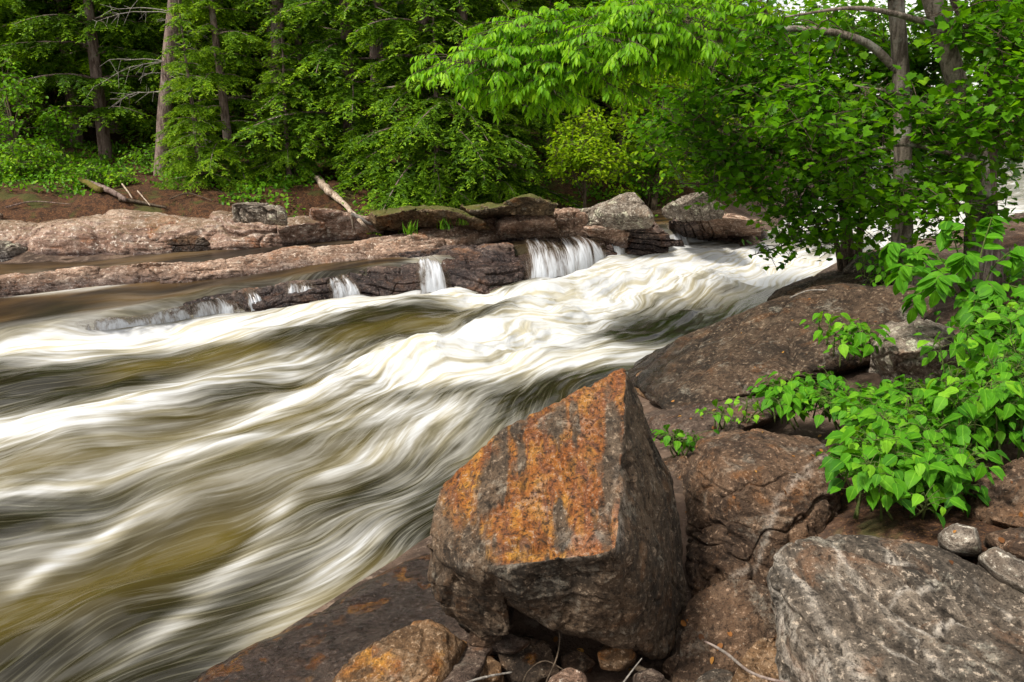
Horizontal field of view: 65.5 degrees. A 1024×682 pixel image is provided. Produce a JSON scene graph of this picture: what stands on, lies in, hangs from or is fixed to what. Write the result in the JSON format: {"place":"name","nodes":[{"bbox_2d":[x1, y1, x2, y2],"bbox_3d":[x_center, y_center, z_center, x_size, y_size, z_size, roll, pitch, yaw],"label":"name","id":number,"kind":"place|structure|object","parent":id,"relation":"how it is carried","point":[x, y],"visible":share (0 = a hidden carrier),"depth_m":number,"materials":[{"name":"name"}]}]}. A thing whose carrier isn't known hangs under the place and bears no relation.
{"place":"outdoors","nodes":[
{"label":"outdoors","id":0,"kind":"place"},
{"bbox_2d":[0,151,1023,681],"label":"water","id":1,"kind":"structure","parent":0,"point":[186,499],"depth_m":5.42,"materials":[{"name":"liquid"}]},
{"bbox_2d":[0,240,27,261],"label":"ledge rock","id":2,"kind":"object","parent":1,"relation":"in","point":[9,250],"visible":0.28,"depth_m":9.58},
{"bbox_2d":[86,297,240,329],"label":"waterfall","id":3,"kind":"structure","parent":1,"relation":"on","point":[203,308],"depth_m":7.52,"materials":[{"name":"liquid"}]},
{"bbox_2d":[170,293,241,314],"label":"ledge rock","id":4,"kind":"object","parent":1,"relation":"in","point":[228,298],"visible":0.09,"depth_m":7.99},
{"bbox_2d":[329,275,360,298],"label":"waterfall","id":5,"kind":"structure","parent":1,"relation":"on","point":[348,287],"depth_m":8.46,"materials":[{"name":"liquid"}]},
{"bbox_2d":[418,255,446,293],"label":"waterfall","id":6,"kind":"structure","parent":1,"relation":"on","point":[432,279],"depth_m":8.72,"materials":[{"name":"liquid"}]},
{"bbox_2d":[0,50,1023,681],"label":"ground","id":7,"kind":"structure","parent":0,"point":[928,528],"depth_m":10.21,"materials":[{"name":"soil"}]},
{"bbox_2d":[0,213,37,248],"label":"ledge rock","id":8,"kind":"object","parent":7,"relation":"on","point":[14,231],"visible":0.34,"depth_m":9.80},
{"bbox_2d":[0,153,49,179],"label":"bush","id":9,"kind":"object","parent":7,"relation":"on","point":[11,161],"visible":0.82,"depth_m":11.48,"materials":[{"name":"green plant"}]},
{"bbox_2d":[0,0,60,112],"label":"hemlock tree","id":10,"kind":"object","parent":7,"relation":"on","point":[7,13],"visible":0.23,"depth_m":14.39,"materials":[{"name":"green plant"}]},
{"bbox_2d":[0,55,63,160],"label":"sapling","id":11,"kind":"object","parent":7,"relation":"on","point":[10,120],"visible":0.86,"depth_m":12.05,"materials":[{"name":"green plant"}]},
{"bbox_2d":[0,135,75,173],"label":"bush","id":12,"kind":"object","parent":7,"relation":"on","point":[45,154],"visible":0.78,"depth_m":11.78,"materials":[{"name":"green plant"}]},
{"bbox_2d":[30,101,90,164],"bbox_3d":[-7.307,-3.280,12.809,0.843,1.112,0.812,0,16,0],"label":"bush","id":13,"kind":"object","parent":7,"relation":"on","point":[51,128],"visible":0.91,"depth_m":12.69,"materials":[{"name":"green plant"}]},
{"bbox_2d":[0,0,123,150],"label":"hemlock tree","id":14,"kind":"object","parent":7,"relation":"on","point":[10,6],"visible":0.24,"depth_m":15.24,"materials":[{"name":"green plant"}]},
{"bbox_2d":[0,265,159,296],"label":"ledge rock","id":15,"kind":"object","parent":7,"relation":"on","point":[14,284],"visible":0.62,"depth_m":8.30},
{"bbox_2d":[0,0,160,144],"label":"hemlock tree","id":16,"kind":"object","parent":7,"relation":"on","point":[30,3],"visible":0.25,"depth_m":15.59,"materials":[{"name":"green plant"}]},
{"bbox_2d":[52,158,128,186],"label":"bush","id":17,"kind":"object","parent":7,"relation":"on","point":[88,170],"visible":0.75,"depth_m":11.55,"materials":[{"name":"green plant"}]},
{"bbox_2d":[0,0,227,159],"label":"hemlock tree","id":18,"kind":"object","parent":7,"relation":"on","point":[102,113],"visible":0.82,"depth_m":13.56,"materials":[{"name":"green plant"}]},
{"bbox_2d":[102,167,143,187],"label":"bush","id":19,"kind":"object","parent":7,"relation":"on","point":[117,177],"visible":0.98,"depth_m":11.42,"materials":[{"name":"green plant"}]},
{"bbox_2d":[28,0,243,132],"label":"hemlock tree","id":20,"kind":"object","parent":7,"relation":"on","point":[107,103],"visible":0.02,"depth_m":17.52,"materials":[{"name":"green plant"}]},
{"bbox_2d":[12,0,266,143],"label":"hemlock tree","id":21,"kind":"object","parent":7,"relation":"on","point":[65,3],"visible":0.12,"depth_m":15.78,"materials":[{"name":"green plant"}]},
{"bbox_2d":[119,143,176,172],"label":"bush","id":22,"kind":"object","parent":7,"relation":"on","point":[142,160],"visible":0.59,"depth_m":12.77,"materials":[{"name":"green plant"}]},
{"bbox_2d":[25,209,281,256],"bbox_3d":[-4.436,-1.218,10.130,3.363,0.869,0.839,-1,16,-3],"label":"rock shelf","id":23,"kind":"object","parent":7,"relation":"on","point":[121,232],"visible":0.52,"depth_m":9.86,"materials":[{"name":"stone"}]},
{"bbox_2d":[163,235,210,251],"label":"ledge rock","id":24,"kind":"object","parent":23,"relation":"on","point":[191,243],"visible":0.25,"depth_m":9.82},
{"bbox_2d":[232,202,287,225],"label":"ledge rock","id":25,"kind":"object","parent":23,"relation":"on","point":[254,212],"visible":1,"depth_m":9.12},
{"bbox_2d":[88,0,220,175],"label":"pine tree","id":26,"kind":"object","parent":7,"relation":"on","point":[162,109],"visible":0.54,"depth_m":12.12,"materials":[{"name":"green plant"}]},
{"bbox_2d":[66,0,333,140],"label":"hemlock tree","id":27,"kind":"object","parent":7,"relation":"on","point":[252,23],"visible":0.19,"depth_m":15.03,"materials":[{"name":"green plant"}]},
{"bbox_2d":[151,0,250,194],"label":"hemlock tree","id":28,"kind":"object","parent":7,"relation":"on","point":[194,136],"visible":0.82,"depth_m":11.12,"materials":[{"name":"green plant"}]},
{"bbox_2d":[153,0,319,191],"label":"hemlock tree","id":29,"kind":"object","parent":7,"relation":"on","point":[214,11],"visible":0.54,"depth_m":11.74,"materials":[{"name":"green plant"}]},
{"bbox_2d":[125,0,392,149],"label":"hemlock tree","id":30,"kind":"object","parent":7,"relation":"on","point":[318,34],"visible":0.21,"depth_m":15.01,"materials":[{"name":"green plant"}]},
{"bbox_2d":[269,0,284,171],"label":"pine tree","id":31,"kind":"object","parent":7,"relation":"on","point":[273,24],"visible":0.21,"depth_m":12.36,"materials":[{"name":"brown plant"}]},
{"bbox_2d":[230,276,334,311],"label":"ledge rock","id":32,"kind":"object","parent":7,"relation":"on","point":[277,296],"visible":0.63,"depth_m":8.19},
{"bbox_2d":[240,10,328,188],"bbox_3d":[-3.435,-3.420,11.846,1.481,2.790,1.448,4,16,15],"label":"hemlock tree","id":33,"kind":"object","parent":7,"relation":"on","point":[281,33],"visible":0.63,"depth_m":11.69,"materials":[{"name":"green plant"}]},
{"bbox_2d":[149,231,437,283],"bbox_3d":[-2.388,-0.809,9.148,3.229,0.682,0.683,-7,17,-25],"label":"ledge rock","id":34,"kind":"object","parent":7,"relation":"on","point":[290,257],"visible":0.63,"depth_m":8.95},
{"bbox_2d":[374,217,501,252],"bbox_3d":[-0.861,-1.165,9.970,2.224,0.788,0.640,-13,20,-40],"label":"ledge rock","id":35,"kind":"object","parent":34,"relation":"on","point":[459,235],"visible":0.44,"depth_m":9.86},
{"bbox_2d":[397,243,478,257],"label":"ledge rock","id":36,"kind":"object","parent":35,"relation":"on","point":[421,253],"visible":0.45,"depth_m":9.39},
{"bbox_2d":[275,123,322,183],"bbox_3d":[-3.243,-2.779,12.025,0.709,1.004,0.626,0,16,0],"label":"sapling","id":37,"kind":"object","parent":7,"relation":"on","point":[292,134],"visible":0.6,"depth_m":11.92,"materials":[{"name":"green plant"}]},
{"bbox_2d":[212,0,415,137],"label":"hemlock tree","id":38,"kind":"object","parent":7,"relation":"on","point":[327,25],"visible":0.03,"depth_m":17.95,"materials":[{"name":"green plant"}]},
{"bbox_2d":[215,0,445,182],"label":"hemlock tree","id":39,"kind":"object","parent":7,"relation":"on","point":[334,47],"visible":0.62,"depth_m":11.73,"materials":[{"name":"green plant"}]},
{"bbox_2d":[277,207,383,245],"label":"ledge rock","id":40,"kind":"object","parent":7,"relation":"on","point":[318,224],"visible":0.39,"depth_m":10.03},
{"bbox_2d":[0,134,676,216],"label":"undergrowth","id":41,"kind":"object","parent":7,"relation":"on","point":[50,175],"visible":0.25,"depth_m":11.82,"materials":[{"name":"green plant"}]},
{"bbox_2d":[310,169,371,232],"bbox_3d":[-2.586,-2.069,11.483,0.292,0.632,3.596,-7,17,-23],"label":"driftwood","id":42,"kind":"object","parent":7,"relation":"on","point":[324,186],"visible":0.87,"depth_m":11.10,"materials":[{"name":"brown wood"}]},
{"bbox_2d":[189,553,513,681],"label":"slab rock","id":43,"kind":"object","parent":7,"relation":"on","point":[328,643],"visible":0.54,"depth_m":3.22,"materials":[{"name":"stone"}]},
{"bbox_2d":[332,619,466,681],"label":"rock","id":44,"kind":"object","parent":43,"relation":"on","point":[427,650],"visible":0.89,"depth_m":2.87,"materials":[{"name":"stone"}]},
{"bbox_2d":[286,0,449,161],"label":"pine tree","id":45,"kind":"object","parent":7,"relation":"on","point":[375,50],"visible":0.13,"depth_m":13.73,"materials":[{"name":"green plant"}]},
{"bbox_2d":[337,263,419,296],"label":"ledge rock","id":46,"kind":"object","parent":7,"relation":"on","point":[376,281],"visible":0.46,"depth_m":8.69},
{"bbox_2d":[369,205,490,235],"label":"ledge rock","id":47,"kind":"object","parent":7,"relation":"on","point":[388,222],"visible":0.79,"depth_m":9.76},
{"bbox_2d":[306,0,555,235],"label":"hemlock tree","id":48,"kind":"object","parent":7,"relation":"on","point":[405,28],"visible":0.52,"depth_m":10.98,"materials":[{"name":"green plant"}]},
{"bbox_2d":[387,1,504,207],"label":"hemlock tree","id":49,"kind":"object","parent":7,"relation":"on","point":[436,158],"visible":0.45,"depth_m":10.96,"materials":[{"name":"green plant"}]},
{"bbox_2d":[336,0,582,233],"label":"hemlock tree","id":50,"kind":"object","parent":7,"relation":"on","point":[461,9],"visible":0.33,"depth_m":11.06,"materials":[{"name":"green plant"}]},
{"bbox_2d":[436,242,523,293],"bbox_3d":[-0.435,-0.686,9.303,1.099,0.780,1.271,-3,16,-10],"label":"rock","id":51,"kind":"object","parent":7,"relation":"on","point":[482,268],"visible":0.62,"depth_m":9.09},
{"bbox_2d":[469,630,501,646],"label":"stone","id":52,"kind":"object","parent":7,"relation":"on","point":[475,640],"visible":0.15,"depth_m":2.97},
{"bbox_2d":[427,368,686,659],"bbox_3d":[0.214,0.707,3.101,1.035,1.146,1.236,0,16,0],"label":"boulder","id":53,"kind":"object","parent":52,"relation":"on","point":[562,515],"visible":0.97,"depth_m":2.74,"materials":[{"name":"stone"}]},
{"bbox_2d":[459,202,519,218],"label":"ledge rock","id":54,"kind":"object","parent":7,"relation":"on","point":[490,210],"visible":0.38,"depth_m":9.69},
{"bbox_2d":[475,656,504,681],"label":"stone","id":55,"kind":"object","parent":7,"relation":"on","point":[492,666],"visible":0.24,"depth_m":2.90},
{"bbox_2d":[458,69,544,207],"bbox_3d":[-0.271,-2.935,11.559,1.563,2.945,1.528,3,16,9],"label":"hemlock tree","id":56,"kind":"object","parent":7,"relation":"on","point":[510,193],"visible":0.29,"depth_m":11.43,"materials":[{"name":"green plant"}]},
{"bbox_2d":[395,0,607,170],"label":"hemlock tree","id":57,"kind":"object","parent":7,"relation":"on","point":[528,6],"visible":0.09,"depth_m":12.93,"materials":[{"name":"green plant"}]},
{"bbox_2d":[491,633,529,654],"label":"stone","id":58,"kind":"object","parent":7,"relation":"on","point":[510,643],"visible":0.65,"depth_m":2.98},
{"bbox_2d":[497,635,559,681],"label":"stone","id":59,"kind":"object","parent":7,"relation":"on","point":[520,664],"visible":0.71,"depth_m":2.98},
{"bbox_2d":[506,237,609,279],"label":"ledge rock","id":60,"kind":"object","parent":7,"relation":"on","point":[522,259],"visible":0.14,"depth_m":10.02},
{"bbox_2d":[494,214,559,239],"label":"ledge rock","id":61,"kind":"object","parent":60,"relation":"on","point":[517,226],"visible":0.84,"depth_m":9.89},
{"bbox_2d":[503,193,557,215],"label":"ledge rock","id":62,"kind":"object","parent":61,"relation":"on","point":[530,204],"visible":0.97,"depth_m":9.48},
{"bbox_2d":[523,236,606,278],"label":"waterfall","id":63,"kind":"structure","parent":60,"relation":"on","point":[550,263],"depth_m":9.54,"materials":[{"name":"liquid"}]},
{"bbox_2d":[548,207,587,237],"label":"ledge rock","id":64,"kind":"object","parent":60,"relation":"on","point":[569,221],"visible":0.67,"depth_m":10.03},
{"bbox_2d":[583,225,629,247],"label":"ledge rock","id":65,"kind":"object","parent":60,"relation":"on","point":[615,237],"visible":0.79,"depth_m":10.03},
{"bbox_2d":[592,192,653,230],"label":"ledge rock","id":66,"kind":"object","parent":65,"relation":"on","point":[627,211],"visible":0.92,"depth_m":9.76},
{"bbox_2d":[548,667,587,681],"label":"stone","id":67,"kind":"object","parent":7,"relation":"on","point":[569,674],"visible":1,"depth_m":2.71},
{"bbox_2d":[560,649,594,673],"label":"stone","id":68,"kind":"object","parent":7,"relation":"on","point":[584,662],"visible":0.7,"depth_m":2.99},
{"bbox_2d":[539,105,628,207],"bbox_3d":[1.018,-2.440,11.399,1.293,1.858,1.323,0,16,0],"label":"broadleaf tree","id":69,"kind":"object","parent":7,"relation":"on","point":[582,153],"visible":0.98,"depth_m":11.22,"materials":[{"name":"green plant"}]},
{"bbox_2d":[597,645,636,671],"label":"stone","id":70,"kind":"object","parent":7,"relation":"on","point":[613,659],"visible":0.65,"depth_m":2.80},
{"bbox_2d":[624,221,670,255],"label":"ledge rock","id":71,"kind":"object","parent":7,"relation":"on","point":[654,238],"visible":0.48,"depth_m":10.21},
{"bbox_2d":[623,139,674,207],"bbox_3d":[2.101,-2.576,12.392,0.810,1.208,0.840,-15,21,-43],"label":"bush","id":72,"kind":"object","parent":7,"relation":"on","point":[651,169],"visible":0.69,"depth_m":12.30,"materials":[{"name":"green plant"}]},
{"bbox_2d":[633,668,664,681],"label":"stone","id":73,"kind":"object","parent":7,"relation":"on","point":[650,675],"visible":0.91,"depth_m":2.74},
{"bbox_2d":[593,1,719,210],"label":"broadleaf tree","id":74,"kind":"object","parent":7,"relation":"on","point":[615,122],"visible":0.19,"depth_m":12.06,"materials":[{"name":"green plant"}]},
{"bbox_2d":[404,0,913,285],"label":"broadleaf tree","id":75,"kind":"object","parent":7,"relation":"on","point":[609,37],"visible":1,"depth_m":5.76,"materials":[{"name":"green plant"}]},
{"bbox_2d":[660,654,679,678],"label":"stone","id":76,"kind":"object","parent":7,"relation":"on","point":[668,665],"visible":0.12,"depth_m":2.91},
{"bbox_2d":[663,454,688,479],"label":"rock","id":77,"kind":"object","parent":7,"relation":"on","point":[678,463],"visible":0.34,"depth_m":4.15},
{"bbox_2d":[651,424,719,457],"bbox_3d":[0.925,0.558,4.281,0.379,0.190,0.256,0,16,0],"label":"plant","id":78,"kind":"object","parent":77,"relation":"on","point":[689,441],"visible":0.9,"depth_m":4.28,"materials":[{"name":"green plant"}]},
{"bbox_2d":[668,239,683,246],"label":"ledge rock","id":79,"kind":"object","parent":7,"relation":"on","point":[673,242],"visible":0.12,"depth_m":10.46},
{"bbox_2d":[669,218,711,240],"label":"ledge rock","id":80,"kind":"object","parent":7,"relation":"on","point":[691,229],"visible":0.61,"depth_m":10.53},
{"bbox_2d":[662,192,723,221],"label":"ledge rock","id":81,"kind":"object","parent":80,"relation":"on","point":[677,210],"visible":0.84,"depth_m":9.55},
{"bbox_2d":[595,0,800,167],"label":"broadleaf tree","id":82,"kind":"object","parent":7,"relation":"on","point":[779,6],"visible":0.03,"depth_m":14.85,"materials":[{"name":"green plant"}]},
{"bbox_2d":[696,669,733,681],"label":"stone","id":83,"kind":"object","parent":7,"relation":"on","point":[718,675],"visible":0.89,"depth_m":2.72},
{"bbox_2d":[645,395,784,441],"bbox_3d":[1.318,0.504,5.219,0.917,0.618,1.766,5,16,18],"label":"rock","id":84,"kind":"object","parent":7,"relation":"on","point":[697,423],"visible":0.45,"depth_m":4.65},
{"bbox_2d":[695,399,745,429],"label":"plant","id":85,"kind":"object","parent":84,"relation":"on","point":[717,416],"visible":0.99,"depth_m":4.32,"materials":[{"name":"green plant"}]},
{"bbox_2d":[725,392,773,423],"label":"plant","id":86,"kind":"object","parent":84,"relation":"on","point":[755,407],"visible":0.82,"depth_m":4.32,"materials":[{"name":"green plant"}]},
{"bbox_2d":[746,366,877,429],"bbox_3d":[1.542,0.325,4.142,0.649,0.296,0.540,6,17,21],"label":"plant","id":87,"kind":"object","parent":84,"relation":"on","point":[790,397],"visible":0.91,"depth_m":4.13,"materials":[{"name":"green plant"}]},
{"bbox_2d":[667,578,776,681],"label":"rock","id":88,"kind":"object","parent":7,"relation":"on","point":[741,610],"visible":0.69,"depth_m":2.93,"materials":[{"name":"stone"}]},
{"bbox_2d":[708,213,766,241],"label":"ledge rock","id":89,"kind":"object","parent":7,"relation":"on","point":[733,225],"visible":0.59,"depth_m":10.46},
{"bbox_2d":[731,634,778,681],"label":"stone","id":90,"kind":"object","parent":7,"relation":"on","point":[759,656],"visible":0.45,"depth_m":2.60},
{"bbox_2d":[491,298,1022,670],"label":"fallen leaves","id":91,"kind":"object","parent":7,"relation":"on","point":[720,645],"visible":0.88,"depth_m":2.98,"materials":[{"name":"orange plant"}]},
{"bbox_2d":[681,428,841,597],"bbox_3d":[1.095,0.797,3.564,0.723,0.637,0.883,0,16,0],"label":"rock","id":92,"kind":"object","parent":7,"relation":"on","point":[755,525],"visible":0.75,"depth_m":3.33,"materials":[{"name":"stone"}]},
{"bbox_2d":[585,0,944,271],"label":"maple tree","id":93,"kind":"object","parent":7,"relation":"on","point":[741,173],"visible":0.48,"depth_m":6.73,"materials":[{"name":"green plant"}]},
{"bbox_2d":[627,283,935,409],"bbox_3d":[2.307,-0.163,7.396,2.806,1.444,5.495,8,17,26],"label":"whaleback rock","id":94,"kind":"object","parent":7,"relation":"on","point":[720,360],"visible":0.68,"depth_m":5.45,"materials":[{"name":"stone"}]},
{"bbox_2d":[844,249,936,286],"bbox_3d":[2.929,-0.578,6.272,0.637,0.288,1.075,0,16,0],"label":"plant","id":95,"kind":"object","parent":94,"relation":"on","point":[882,275],"visible":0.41,"depth_m":6.09,"materials":[{"name":"green plant"}]},
{"bbox_2d":[767,270,883,300],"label":"rock","id":96,"kind":"object","parent":7,"relation":"on","point":[829,278],"visible":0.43,"depth_m":7.01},
{"bbox_2d":[716,0,1023,291],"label":"maple tree","id":97,"kind":"object","parent":7,"relation":"on","point":[963,141],"visible":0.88,"depth_m":5.60,"materials":[{"name":"green plant"}]},
{"bbox_2d":[766,534,1023,681],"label":"slab rock","id":98,"kind":"object","parent":7,"relation":"on","point":[858,608],"visible":0.99,"depth_m":2.40,"materials":[{"name":"stone"}]},
{"bbox_2d":[830,374,959,443],"bbox_3d":[1.817,0.366,3.742,0.605,0.309,0.827,8,18,27],"label":"plant","id":99,"kind":"object","parent":7,"relation":"on","point":[888,393],"visible":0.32,"depth_m":3.77,"materials":[{"name":"green plant"}]},
{"bbox_2d":[816,398,1011,528],"bbox_3d":[1.623,0.496,3.228,0.670,0.357,0.922,10,19,33],"label":"plant","id":100,"kind":"object","parent":7,"relation":"on","point":[887,461],"visible":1,"depth_m":3.10,"materials":[{"name":"green plant"}]},
{"bbox_2d":[866,318,970,393],"bbox_3d":[2.892,0.007,5.433,0.611,0.565,2.436,11,19,34],"label":"rock","id":101,"kind":"object","parent":7,"relation":"on","point":[891,361],"visible":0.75,"depth_m":4.60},
{"bbox_2d":[800,311,895,366],"bbox_3d":[1.956,-0.002,4.651,0.362,0.286,0.583,-8,18,-27],"label":"plant","id":102,"kind":"object","parent":101,"relation":"on","point":[858,339],"visible":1,"depth_m":4.59,"materials":[{"name":"green plant"}]},
{"bbox_2d":[878,216,1023,336],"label":"sapling","id":103,"kind":"object","parent":7,"relation":"on","point":[955,263],"visible":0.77,"depth_m":4.38,"materials":[{"name":"green plant"}]},
{"bbox_2d":[937,523,981,557],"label":"stone","id":104,"kind":"object","parent":7,"relation":"on","point":[963,541],"visible":0.77,"depth_m":2.60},
{"bbox_2d":[907,0,1023,283],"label":"maple tree","id":105,"kind":"object","parent":7,"relation":"on","point":[997,253],"visible":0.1,"depth_m":6.55,"materials":[{"name":"green plant"}]},
{"bbox_2d":[934,248,1023,358],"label":"ground cover","id":106,"kind":"object","parent":7,"relation":"on","point":[1005,269],"visible":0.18,"depth_m":6.57,"materials":[{"name":"green plant"}]},
{"bbox_2d":[954,268,1023,354],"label":"plant","id":107,"kind":"object","parent":106,"relation":"on","point":[1006,317],"visible":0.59,"depth_m":4.04,"materials":[{"name":"green plant"}]},
{"bbox_2d":[967,457,1023,528],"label":"rock","id":108,"kind":"object","parent":7,"relation":"on","point":[1005,507],"visible":0.56,"depth_m":3.09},
{"bbox_2d":[914,322,1023,467],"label":"plant","id":109,"kind":"object","parent":108,"relation":"on","point":[993,397],"visible":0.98,"depth_m":3.48,"materials":[{"name":"green plant"}]},
{"bbox_2d":[976,547,1023,591],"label":"stone","id":110,"kind":"object","parent":7,"relation":"on","point":[1001,565],"visible":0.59,"depth_m":2.40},
{"bbox_2d":[983,527,1023,560],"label":"stone","id":111,"kind":"object","parent":7,"relation":"on","point":[1013,544],"visible":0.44,"depth_m":2.58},
{"bbox_2d":[716,0,978,94],"label":"sky","id":112,"kind":"structure","parent":0,"point":[790,5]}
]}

